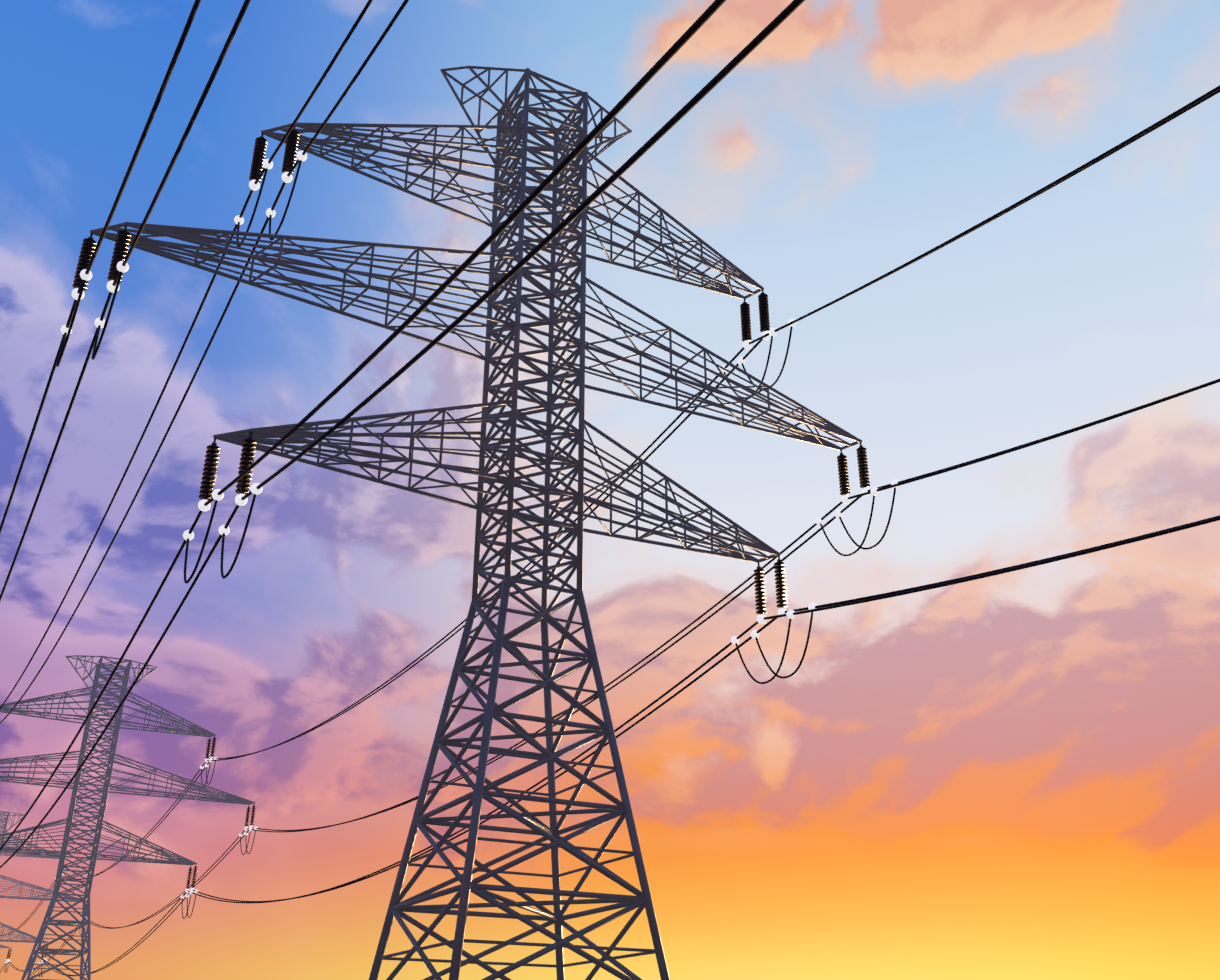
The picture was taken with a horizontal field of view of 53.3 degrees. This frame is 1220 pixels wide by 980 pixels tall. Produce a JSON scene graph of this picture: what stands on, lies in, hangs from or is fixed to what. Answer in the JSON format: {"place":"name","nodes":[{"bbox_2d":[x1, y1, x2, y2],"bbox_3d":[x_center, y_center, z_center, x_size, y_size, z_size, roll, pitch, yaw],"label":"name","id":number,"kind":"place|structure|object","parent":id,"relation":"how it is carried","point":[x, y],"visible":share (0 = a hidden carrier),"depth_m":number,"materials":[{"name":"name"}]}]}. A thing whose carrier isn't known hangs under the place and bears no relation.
{"place":"outdoors","nodes":[
{"label":"outdoors","id":0,"kind":"place"},
{"bbox_2d":[0,0,1219,979],"label":"sky","id":1,"kind":"structure","parent":0,"point":[1014,775],"materials":[{"name":"multicoloured"}]},
{"label":"ground","id":2,"kind":"structure","parent":0,"visible":0},
{"bbox_2d":[0,944,11,960],"bbox_3d":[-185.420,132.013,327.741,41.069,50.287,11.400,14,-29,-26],"label":"pylon","id":3,"kind":"object","parent":2,"relation":"on","point":[8,952],"visible":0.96,"depth_m":339.39,"materials":[{"name":"metal"}]},
{"bbox_2d":[0,811,86,960],"bbox_3d":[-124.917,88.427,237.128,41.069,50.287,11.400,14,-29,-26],"label":"pylon","id":4,"kind":"object","parent":2,"relation":"on","point":[4,831],"visible":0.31,"depth_m":245.71,"materials":[{"name":"metal"}]},
{"bbox_2d":[0,655,255,979],"bbox_3d":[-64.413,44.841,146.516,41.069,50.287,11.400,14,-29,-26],"label":"pylon","id":5,"kind":"object","parent":2,"relation":"on","point":[105,791],"visible":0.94,"depth_m":150.31,"materials":[{"name":"metal"}]},
{"bbox_2d":[72,66,869,979],"bbox_3d":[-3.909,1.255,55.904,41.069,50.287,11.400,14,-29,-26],"label":"pylon","id":6,"kind":"object","parent":2,"relation":"on","point":[252,440],"visible":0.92,"depth_m":56.05,"materials":[{"name":"metal"}]},
{"bbox_2d":[0,0,1219,975],"bbox_3d":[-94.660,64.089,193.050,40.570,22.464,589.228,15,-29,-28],"label":"conductors","id":7,"kind":"object","parent":6,"relation":"hanging from","point":[633,159],"visible":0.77,"depth_m":51.13,"materials":[{"name":"black"}]},
{"bbox_2d":[5,151,898,963],"bbox_3d":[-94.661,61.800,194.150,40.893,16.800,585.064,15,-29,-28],"label":"spacer clamps","id":8,"kind":"object","parent":7,"relation":"attached to","point":[255,485],"visible":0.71,"depth_m":54.23,"materials":[{"name":"white"}]},
{"bbox_2d":[4,160,895,976],"bbox_3d":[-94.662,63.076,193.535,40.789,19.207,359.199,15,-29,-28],"label":"jumper loops","id":9,"kind":"object","parent":8,"relation":"attached to","point":[64,344],"visible":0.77,"depth_m":54.15,"materials":[{"name":"black"}]}
]}

